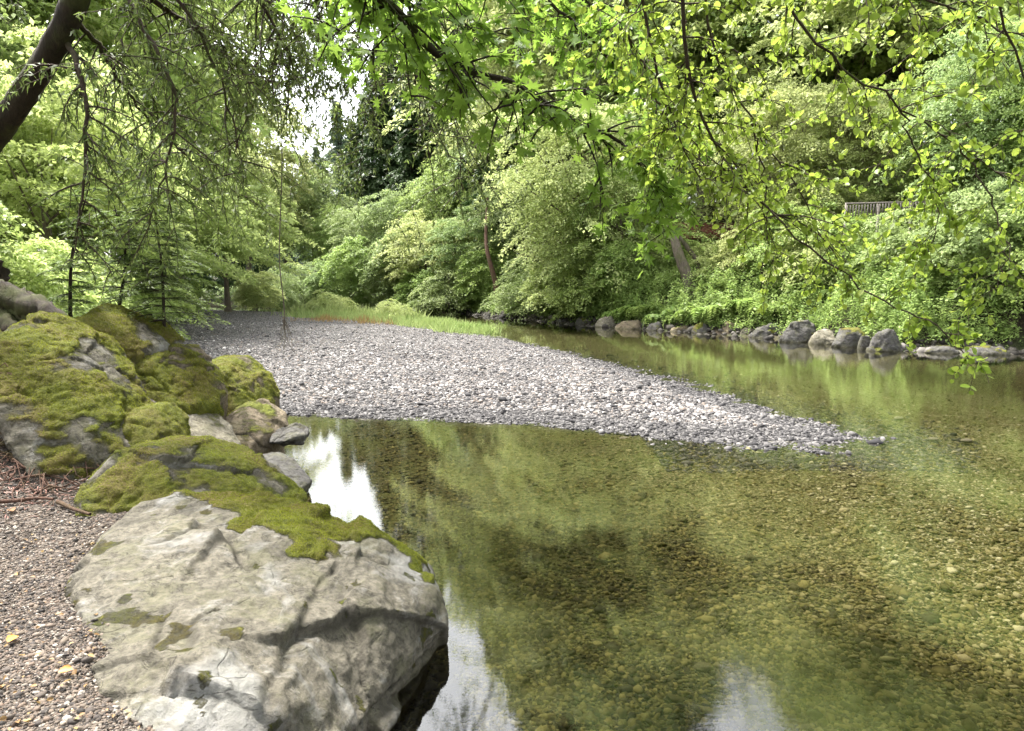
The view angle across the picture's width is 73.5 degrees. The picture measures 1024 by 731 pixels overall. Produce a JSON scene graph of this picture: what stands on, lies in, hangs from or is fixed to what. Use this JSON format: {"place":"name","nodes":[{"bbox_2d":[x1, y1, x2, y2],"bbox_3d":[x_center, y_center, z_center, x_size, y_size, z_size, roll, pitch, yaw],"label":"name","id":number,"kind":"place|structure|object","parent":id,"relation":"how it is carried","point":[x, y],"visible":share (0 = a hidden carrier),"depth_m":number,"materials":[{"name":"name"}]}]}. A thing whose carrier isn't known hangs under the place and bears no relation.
{"place":"outdoors","nodes":[
{"label":"outdoors","id":0,"kind":"place"},
{"bbox_2d":[0,440,154,730],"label":"path gravel","id":1,"kind":"structure","parent":0,"point":[91,702],"depth_m":3.16,"materials":[{"name":"beige gravel"}]},
{"bbox_2d":[0,184,1023,730],"bbox_3d":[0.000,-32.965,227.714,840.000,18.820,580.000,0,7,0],"label":"ground","id":2,"kind":"structure","parent":0,"point":[316,446],"depth_m":8.43,"materials":[{"name":"grey gravel"}]},
{"bbox_2d":[0,260,66,331],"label":"gnarled tree","id":3,"kind":"object","parent":2,"relation":"on","point":[17,304],"visible":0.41,"depth_m":7.12,"materials":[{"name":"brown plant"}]},
{"bbox_2d":[0,363,101,506],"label":"exposed roots","id":4,"kind":"object","parent":2,"relation":"on","point":[45,483],"visible":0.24,"depth_m":5.28,"materials":[{"name":"brown plant"}]},
{"bbox_2d":[0,200,128,312],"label":"bush","id":5,"kind":"object","parent":2,"relation":"on","point":[3,229],"visible":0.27,"depth_m":14.07,"materials":[{"name":"green plant"}]},
{"bbox_2d":[0,232,128,317],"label":"bush","id":6,"kind":"object","parent":2,"relation":"on","point":[91,296],"visible":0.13,"depth_m":14.31,"materials":[{"name":"green plant"}]},
{"bbox_2d":[0,0,129,187],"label":"broadleaf tree","id":7,"kind":"object","parent":2,"relation":"on","point":[6,53],"visible":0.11,"depth_m":25.23,"materials":[{"name":"green plant"}]},
{"bbox_2d":[0,237,134,311],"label":"bush","id":8,"kind":"object","parent":2,"relation":"on","point":[99,280],"visible":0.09,"depth_m":16.39,"materials":[{"name":"green plant"}]},
{"bbox_2d":[0,29,135,254],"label":"broadleaf tree","id":9,"kind":"object","parent":2,"relation":"on","point":[4,198],"visible":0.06,"depth_m":25.09,"materials":[{"name":"green plant"}]},
{"bbox_2d":[0,441,139,730],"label":"leaf litter","id":10,"kind":"object","parent":2,"relation":"on","point":[3,718],"visible":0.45,"depth_m":2.79,"materials":[{"name":"brown plant"}]},
{"bbox_2d":[0,0,150,76],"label":"broadleaf tree","id":11,"kind":"object","parent":2,"relation":"on","point":[95,32],"visible":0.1,"depth_m":30.52,"materials":[{"name":"green plant"}]},
{"bbox_2d":[0,310,152,480],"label":"boulder","id":12,"kind":"object","parent":2,"relation":"on","point":[74,399],"visible":0.87,"depth_m":5.89,"materials":[{"name":"plant"}]},
{"bbox_2d":[0,0,201,271],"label":"broadleaf tree","id":13,"kind":"object","parent":2,"relation":"on","point":[106,47],"visible":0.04,"depth_m":32.45,"materials":[{"name":"green plant"}]},
{"bbox_2d":[0,17,212,272],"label":"broadleaf tree","id":14,"kind":"object","parent":2,"relation":"on","point":[37,115],"visible":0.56,"depth_m":20.18,"materials":[{"name":"green plant"}]},
{"bbox_2d":[0,0,224,258],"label":"broadleaf tree","id":15,"kind":"object","parent":2,"relation":"on","point":[95,5],"visible":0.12,"depth_m":31.43,"materials":[{"name":"green plant"}]},
{"bbox_2d":[73,303,184,367],"bbox_3d":[-4.624,0.304,8.221,1.121,2.104,1.834,0,7,0],"label":"boulder","id":16,"kind":"object","parent":2,"relation":"on","point":[141,338],"visible":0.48,"depth_m":8.00,"materials":[{"name":"plant"}]},
{"bbox_2d":[36,182,119,317],"bbox_3d":[-5.154,-1.290,8.080,1.317,1.642,0.856,4,8,33],"label":"sapling","id":17,"kind":"object","parent":16,"relation":"on","point":[69,296],"visible":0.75,"depth_m":7.97,"materials":[{"name":"green plant"}]},
{"bbox_2d":[63,205,166,316],"bbox_3d":[-5.019,-1.327,8.782,1.042,1.422,1.152,0,7,0],"label":"sapling","id":18,"kind":"object","parent":16,"relation":"on","point":[122,261],"visible":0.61,"depth_m":8.76,"materials":[{"name":"green plant"}]},
{"bbox_2d":[95,183,230,335],"bbox_3d":[-4.481,-1.285,8.651,1.539,2.076,1.620,-5,9,-39],"label":"sapling","id":19,"kind":"object","parent":16,"relation":"on","point":[163,290],"visible":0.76,"depth_m":8.61,"materials":[{"name":"green plant"}]},
{"bbox_2d":[79,238,204,339],"bbox_3d":[-14.741,-2.632,26.172,5.895,4.722,6.983,-5,9,-39],"label":"bush","id":20,"kind":"object","parent":2,"relation":"on","point":[137,298],"visible":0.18,"depth_m":26.19,"materials":[{"name":"green plant"}]},
{"bbox_2d":[6,136,286,295],"bbox_3d":[-16.274,-5.945,29.962,12.833,9.919,10.487,1,7,5],"label":"broadleaf tree","id":21,"kind":"object","parent":2,"relation":"on","point":[225,267],"visible":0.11,"depth_m":29.10,"materials":[{"name":"green plant"}]},
{"bbox_2d":[122,401,190,446],"bbox_3d":[-3.289,0.913,6.339,0.623,1.109,1.012,0,7,0],"label":"boulder","id":22,"kind":"object","parent":2,"relation":"on","point":[151,421],"visible":0.34,"depth_m":6.22,"materials":[{"name":"plant"}]},
{"bbox_2d":[115,245,221,320],"bbox_3d":[-19.238,-4.299,36.486,7.607,5.119,5.940,4,8,30],"label":"bush","id":23,"kind":"object","parent":2,"relation":"on","point":[205,282],"visible":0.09,"depth_m":36.37,"materials":[{"name":"green plant"}]},
{"bbox_2d":[7,0,351,265],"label":"broadleaf tree","id":24,"kind":"object","parent":2,"relation":"on","point":[258,125],"visible":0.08,"depth_m":39.84,"materials":[{"name":"green plant"}]},
{"bbox_2d":[135,343,228,419],"bbox_3d":[-4.003,0.544,8.183,1.105,1.612,1.790,0,7,0],"label":"boulder","id":25,"kind":"object","parent":2,"relation":"on","point":[188,379],"visible":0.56,"depth_m":7.92,"materials":[{"name":"green plant"}]},
{"bbox_2d":[109,198,278,315],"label":"broadleaf tree","id":26,"kind":"object","parent":2,"relation":"on","point":[206,242],"visible":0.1,"depth_m":42.14,"materials":[{"name":"green plant"}]},
{"bbox_2d":[112,3,297,274],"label":"broadleaf tree","id":27,"kind":"object","parent":2,"relation":"on","point":[211,82],"visible":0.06,"depth_m":48.38,"materials":[{"name":"green plant"}]},
{"bbox_2d":[188,413,240,444],"bbox_3d":[-3.658,0.855,7.521,1.228,1.201,1.600,-6,9,-40],"label":"boulder","id":28,"kind":"object","parent":2,"relation":"on","point":[217,426],"visible":0.09,"depth_m":7.62,"materials":[{"name":"stone"}]},
{"bbox_2d":[212,355,279,413],"bbox_3d":[-3.844,0.530,9.648,1.039,1.308,1.674,0,7,0],"label":"boulder","id":29,"kind":"object","parent":2,"relation":"on","point":[247,378],"visible":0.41,"depth_m":9.56,"materials":[{"name":"green plant"}]},
{"bbox_2d":[171,169,324,311],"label":"broadleaf tree","id":30,"kind":"object","parent":2,"relation":"on","point":[288,238],"visible":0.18,"depth_m":49.23,"materials":[{"name":"green plant"}]},
{"bbox_2d":[64,488,448,730],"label":"boulder","id":31,"kind":"object","parent":2,"relation":"on","point":[232,610],"visible":0.97,"depth_m":3.64,"materials":[{"name":"stone"}]},
{"bbox_2d":[225,398,288,453],"bbox_3d":[-3.296,0.910,8.621,0.746,0.800,1.642,0,7,0],"label":"boulder","id":32,"kind":"object","parent":2,"relation":"on","point":[257,424],"visible":0.42,"depth_m":8.54,"materials":[{"name":"beige stone"}]},
{"bbox_2d":[269,422,309,446],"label":"rock","id":33,"kind":"object","parent":32,"relation":"on","point":[296,433],"visible":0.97,"depth_m":8.45,"materials":[{"name":"grey stone"}]},
{"bbox_2d":[231,268,286,311],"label":"bush","id":34,"kind":"object","parent":2,"relation":"on","point":[250,292],"visible":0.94,"depth_m":55.16,"materials":[{"name":"green plant"}]},
{"bbox_2d":[231,270,303,309],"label":"bush","id":35,"kind":"object","parent":2,"relation":"on","point":[291,296],"visible":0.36,"depth_m":65.72,"materials":[{"name":"green plant"}]},
{"bbox_2d":[215,98,330,286],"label":"broadleaf tree","id":36,"kind":"object","parent":2,"relation":"on","point":[288,158],"visible":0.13,"depth_m":84.55,"materials":[{"name":"green plant"}]},
{"bbox_2d":[0,0,548,305],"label":"bay tree","id":37,"kind":"object","parent":2,"relation":"on","point":[27,87],"visible":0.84,"depth_m":6.36,"materials":[{"name":"green plant"}]},
{"bbox_2d":[263,451,311,492],"bbox_3d":[-2.548,1.226,7.314,0.721,0.348,1.348,-5,8,-37],"label":"rock","id":38,"kind":"object","parent":2,"relation":"on","point":[291,468],"visible":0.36,"depth_m":7.45,"materials":[{"name":"grey stone"}]},
{"bbox_2d":[267,260,320,307],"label":"bush","id":39,"kind":"object","parent":2,"relation":"on","point":[300,271],"visible":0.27,"depth_m":70.32,"materials":[{"name":"green plant"}]},
{"bbox_2d":[268,160,363,271],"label":"broadleaf tree","id":40,"kind":"object","parent":2,"relation":"on","point":[322,200],"visible":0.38,"depth_m":91.81,"materials":[{"name":"green plant"}]},
{"bbox_2d":[301,259,342,305],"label":"bushy tree","id":41,"kind":"object","parent":2,"relation":"on","point":[311,280],"visible":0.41,"depth_m":66.98,"materials":[{"name":"green plant"}]},
{"bbox_2d":[305,100,350,274],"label":"conifer tree","id":42,"kind":"object","parent":2,"relation":"on","point":[336,143],"visible":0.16,"depth_m":115.58,"materials":[{"name":"green plant"}]},
{"bbox_2d":[289,203,373,266],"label":"broadleaf tree","id":43,"kind":"object","parent":2,"relation":"on","point":[320,253],"visible":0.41,"depth_m":85.42,"materials":[{"name":"green plant"}]},
{"bbox_2d":[260,302,432,320],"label":"grass","id":44,"kind":"structure","parent":2,"relation":"on","point":[332,306],"depth_m":44.26,"materials":[{"name":"green plant"}]},
{"bbox_2d":[311,234,382,308],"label":"bushy tree","id":45,"kind":"object","parent":2,"relation":"on","point":[343,279],"visible":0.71,"depth_m":64.45,"materials":[{"name":"green plant"}]},
{"bbox_2d":[326,121,378,288],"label":"conifer tree","id":46,"kind":"object","parent":2,"relation":"on","point":[347,162],"visible":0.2,"depth_m":100.43,"materials":[{"name":"green plant"}]},
{"bbox_2d":[319,201,398,275],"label":"broadleaf tree","id":47,"kind":"object","parent":2,"relation":"on","point":[344,230],"visible":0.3,"depth_m":75.24,"materials":[{"name":"green foliage"},{"name":"grey bark"}]},
{"bbox_2d":[347,42,401,283],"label":"conifer tree","id":48,"kind":"object","parent":2,"relation":"on","point":[378,182],"visible":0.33,"depth_m":95.85,"materials":[{"name":"green plant"}]},
{"bbox_2d":[344,228,428,309],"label":"bushy tree","id":49,"kind":"object","parent":2,"relation":"on","point":[389,290],"visible":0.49,"depth_m":62.32,"materials":[{"name":"green plant"}]},
{"bbox_2d":[282,307,502,335],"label":"grass","id":50,"kind":"structure","parent":2,"relation":"on","point":[442,324],"depth_m":35.35,"materials":[{"name":"green plant"}]},
{"bbox_2d":[350,179,445,262],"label":"broadleaf tree","id":51,"kind":"object","parent":2,"relation":"on","point":[372,212],"visible":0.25,"depth_m":72.64,"materials":[{"name":"green plant"}]},
{"bbox_2d":[375,71,454,287],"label":"conifer tree","id":52,"kind":"object","parent":2,"relation":"on","point":[404,149],"visible":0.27,"depth_m":88.30,"materials":[{"name":"green plant"}]},
{"bbox_2d":[387,267,453,312],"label":"bush","id":53,"kind":"object","parent":2,"relation":"on","point":[408,283],"visible":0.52,"depth_m":58.83,"materials":[{"name":"green plant"}]},
{"bbox_2d":[368,208,497,283],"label":"bushy tree","id":54,"kind":"object","parent":2,"relation":"on","point":[401,268],"visible":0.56,"depth_m":60.22,"materials":[{"name":"green plant"}]},
{"bbox_2d":[405,264,485,314],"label":"bush","id":55,"kind":"object","parent":2,"relation":"on","point":[440,299],"visible":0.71,"depth_m":55.69,"materials":[{"name":"green plant"}]},
{"bbox_2d":[389,154,502,287],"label":"broadleaf tree","id":56,"kind":"object","parent":2,"relation":"on","point":[423,177],"visible":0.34,"depth_m":70.34,"materials":[{"name":"green plant"}]},
{"bbox_2d":[412,206,514,282],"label":"bushy tree","id":57,"kind":"object","parent":2,"relation":"on","point":[448,233],"visible":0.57,"depth_m":57.18,"materials":[{"name":"green plant"}]},
{"bbox_2d":[429,132,541,241],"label":"broadleaf tree","id":58,"kind":"object","parent":2,"relation":"on","point":[467,194],"visible":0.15,"depth_m":67.75,"materials":[{"name":"green plant"}]},
{"bbox_2d":[450,245,522,303],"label":"bush","id":59,"kind":"object","parent":2,"relation":"on","point":[485,281],"visible":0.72,"depth_m":54.48,"materials":[{"name":"green plant"}]},
{"bbox_2d":[272,0,715,277],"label":"maple tree","id":60,"kind":"object","parent":2,"relation":"on","point":[420,33],"visible":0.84,"depth_m":4.95,"materials":[{"name":"green plant"}]},
{"bbox_2d":[447,163,580,278],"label":"alder tree","id":61,"kind":"object","parent":2,"relation":"on","point":[498,216],"visible":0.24,"depth_m":55.50,"materials":[{"name":"green plant"}]},
{"bbox_2d":[478,257,558,320],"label":"bush","id":62,"kind":"object","parent":2,"relation":"on","point":[500,296],"visible":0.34,"depth_m":46.59,"materials":[{"name":"green plant"}]},
{"bbox_2d":[379,0,689,253],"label":"broadleaf tree","id":63,"kind":"object","parent":2,"relation":"on","point":[549,47],"visible":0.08,"depth_m":54.05,"materials":[{"name":"green plant"}]},
{"bbox_2d":[451,1,623,259],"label":"tree","id":64,"kind":"object","parent":2,"relation":"on","point":[506,153],"visible":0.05,"depth_m":65.66,"materials":[{"name":"green plant"}]},
{"bbox_2d":[514,237,595,317],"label":"bush","id":65,"kind":"object","parent":2,"relation":"on","point":[533,298],"visible":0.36,"depth_m":43.08,"materials":[{"name":"green plant"}]},
{"bbox_2d":[458,0,662,252],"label":"broadleaf tree","id":66,"kind":"object","parent":2,"relation":"on","point":[543,66],"visible":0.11,"depth_m":51.49,"materials":[{"name":"green plant"}]},
{"bbox_2d":[535,246,628,322],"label":"bush","id":67,"kind":"object","parent":2,"relation":"on","point":[568,294],"visible":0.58,"depth_m":40.15,"materials":[{"name":"green plant"}]},
{"bbox_2d":[470,84,743,292],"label":"alder tree","id":68,"kind":"object","parent":2,"relation":"on","point":[553,235],"visible":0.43,"depth_m":41.18,"materials":[{"name":"green plant"}]},
{"bbox_2d":[524,0,724,240],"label":"broadleaf tree","id":69,"kind":"object","parent":2,"relation":"on","point":[673,60],"visible":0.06,"depth_m":48.33,"materials":[{"name":"green plant"}]},
{"bbox_2d":[580,238,671,304],"bbox_3d":[6.999,-5.361,39.821,6.339,4.266,4.950,0,7,3],"label":"bush","id":70,"kind":"object","parent":2,"relation":"on","point":[608,254],"visible":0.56,"depth_m":38.85,"materials":[{"name":"green plant"}]},
{"bbox_2d":[538,155,716,294],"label":"alder tree","id":71,"kind":"object","parent":2,"relation":"on","point":[593,215],"visible":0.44,"depth_m":40.45,"materials":[{"name":"green plant"}]},
{"bbox_2d":[540,0,779,163],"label":"broadleaf tree","id":72,"kind":"object","parent":2,"relation":"on","point":[651,23],"visible":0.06,"depth_m":47.39,"materials":[{"name":"green plant"}]},
{"bbox_2d":[667,216,695,298],"bbox_3d":[8.938,-5.697,36.667,1.895,4.607,0.703,1,7,8],"label":"leaning trunk","id":73,"kind":"object","parent":2,"relation":"on","point":[682,264],"visible":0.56,"depth_m":36.43,"materials":[{"name":"grey plant"}]},
{"bbox_2d":[685,240,736,283],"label":"bush","id":74,"kind":"object","parent":2,"relation":"on","point":[709,261],"visible":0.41,"depth_m":36.86,"materials":[{"name":"green plant"}]},
{"bbox_2d":[596,0,862,221],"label":"broadleaf tree","id":75,"kind":"object","parent":2,"relation":"on","point":[697,43],"visible":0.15,"depth_m":43.69,"materials":[{"name":"green plant"}]},
{"bbox_2d":[473,139,995,271],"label":"undergrowth","id":76,"kind":"object","parent":2,"relation":"on","point":[724,217],"visible":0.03,"depth_m":46.80,"materials":[{"name":"green plant"}]},
{"bbox_2d":[454,307,1023,353],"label":"rubble","id":77,"kind":"object","parent":2,"relation":"on","point":[919,348],"visible":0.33,"depth_m":33.68,"materials":[{"name":"grey stone"}]},
{"bbox_2d":[456,217,1022,348],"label":"undergrowth","id":78,"kind":"object","parent":2,"relation":"on","point":[884,282],"visible":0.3,"depth_m":29.76,"materials":[{"name":"green plant"}]},
{"bbox_2d":[709,228,789,280],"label":"bush","id":79,"kind":"object","parent":2,"relation":"on","point":[742,265],"visible":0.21,"depth_m":35.11,"materials":[{"name":"green plant"}]},
{"bbox_2d":[533,0,1023,394],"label":"alder tree","id":80,"kind":"object","parent":2,"relation":"on","point":[737,184],"visible":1,"depth_m":4.34,"materials":[{"name":"green plant"}]},
{"bbox_2d":[670,0,900,187],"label":"broadleaf tree","id":81,"kind":"object","parent":2,"relation":"on","point":[856,65],"visible":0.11,"depth_m":44.43,"materials":[{"name":"green plant"}]},
{"bbox_2d":[732,199,848,294],"bbox_3d":[13.487,-5.602,32.359,5.445,4.692,6.973,-1,7,-5],"label":"bush","id":82,"kind":"object","parent":2,"relation":"on","point":[781,210],"visible":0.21,"depth_m":32.34,"materials":[{"name":"green plant"}]},
{"bbox_2d":[719,174,868,253],"bbox_3d":[14.496,-7.065,34.904,7.607,5.119,5.940,1,7,9],"label":"bush","id":83,"kind":"object","parent":2,"relation":"on","point":[843,190],"visible":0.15,"depth_m":33.31,"materials":[{"name":"green plant"}]},
{"bbox_2d":[779,319,815,341],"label":"rock","id":84,"kind":"object","parent":2,"relation":"on","point":[800,331],"visible":0.56,"depth_m":28.11,"materials":[{"name":"grey stone"}]},
{"bbox_2d":[760,216,866,293],"bbox_3d":[14.270,-4.798,31.965,6.348,4.293,5.359,-3,7,-26],"label":"bush","id":85,"kind":"object","parent":2,"relation":"on","point":[811,260],"visible":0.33,"depth_m":31.03,"materials":[{"name":"green plant"}]},
{"bbox_2d":[682,0,951,139],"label":"broadleaf tree","id":86,"kind":"object","parent":2,"relation":"on","point":[824,53],"visible":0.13,"depth_m":40.79,"materials":[{"name":"green plant"}]},
{"bbox_2d":[697,69,945,231],"bbox_3d":[16.780,-10.611,36.047,13.582,9.957,10.252,3,7,22],"label":"alder tree","id":87,"kind":"object","parent":2,"relation":"on","point":[805,94],"visible":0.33,"depth_m":34.79,"materials":[{"name":"green plant"}]},
{"bbox_2d":[797,211,905,285],"bbox_3d":[15.646,-5.073,30.578,5.705,3.839,4.455,7,9,45],"label":"bush","id":88,"kind":"object","parent":2,"relation":"on","point":[858,245],"visible":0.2,"depth_m":30.17,"materials":[{"name":"green plant"}]},
{"bbox_2d":[760,79,955,212],"bbox_3d":[19.248,-10.686,37.406,11.984,8.785,9.046,-2,7,-18],"label":"alder tree","id":89,"kind":"object","parent":2,"relation":"on","point":[851,156],"visible":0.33,"depth_m":35.05,"materials":[{"name":"green plant"}]},
{"bbox_2d":[715,0,1023,201],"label":"broadleaf tree","id":90,"kind":"object","parent":2,"relation":"on","point":[812,16],"visible":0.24,"depth_m":37.33,"materials":[{"name":"green plant"}]},
{"bbox_2d":[866,328,900,351],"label":"rock","id":91,"kind":"object","parent":2,"relation":"on","point":[886,340],"visible":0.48,"depth_m":24.11,"materials":[{"name":"grey stone"}]},
{"bbox_2d":[851,206,955,290],"bbox_3d":[15.990,-4.640,27.444,4.356,3.754,5.578,2,7,20],"label":"bush","id":92,"kind":"object","parent":2,"relation":"on","point":[909,233],"visible":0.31,"depth_m":27.66,"materials":[{"name":"green plant"}]},
{"bbox_2d":[801,0,1023,133],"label":"broadleaf tree","id":93,"kind":"object","parent":2,"relation":"on","point":[939,10],"visible":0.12,"depth_m":39.12,"materials":[{"name":"green plant"}]},
{"bbox_2d":[861,54,1023,212],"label":"alder tree","id":94,"kind":"object","parent":2,"relation":"on","point":[905,101],"visible":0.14,"depth_m":31.51,"materials":[{"name":"green plant"}]},
{"bbox_2d":[874,5,1023,232],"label":"alder tree","id":95,"kind":"object","parent":2,"relation":"on","point":[930,109],"visible":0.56,"depth_m":28.17,"materials":[{"name":"green plant"}]},
{"bbox_2d":[891,177,1023,300],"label":"bush","id":96,"kind":"object","parent":2,"relation":"on","point":[976,232],"visible":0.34,"depth_m":24.93,"materials":[{"name":"green plant"}]},
{"bbox_2d":[917,203,1023,312],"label":"bush","id":97,"kind":"object","parent":2,"relation":"on","point":[1009,293],"visible":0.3,"depth_m":24.53,"materials":[{"name":"green plant"}]},
{"bbox_2d":[937,4,1023,205],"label":"alder tree","id":98,"kind":"object","parent":2,"relation":"on","point":[998,93],"visible":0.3,"depth_m":27.08,"materials":[{"name":"green plant"}]},
{"bbox_2d":[970,184,1023,303],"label":"bush","id":99,"kind":"object","parent":2,"relation":"on","point":[1018,213],"visible":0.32,"depth_m":24.32,"materials":[{"name":"green plant"}]},
{"bbox_2d":[38,0,1000,274],"label":"sky","id":100,"kind":"structure","parent":0,"point":[345,109],"materials":[{"name":"white"}]},
{"bbox_2d":[158,309,981,473],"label":"gravel bar","id":101,"kind":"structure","parent":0,"point":[746,418],"depth_m":13.03,"materials":[{"name":"grey gravel"}]},
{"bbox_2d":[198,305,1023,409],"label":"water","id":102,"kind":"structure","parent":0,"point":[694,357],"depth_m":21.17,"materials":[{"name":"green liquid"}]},
{"bbox_2d":[73,435,307,516],"bbox_3d":[-2.452,1.174,5.460,1.726,1.087,1.735,0,7,0],"label":"boulder","id":103,"kind":"object","parent":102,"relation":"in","point":[125,479],"visible":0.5,"depth_m":5.35,"materials":[{"name":"plant"}]},
{"bbox_2d":[284,357,1023,730],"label":"riverbed gravel","id":104,"kind":"structure","parent":0,"point":[970,705],"depth_m":5.41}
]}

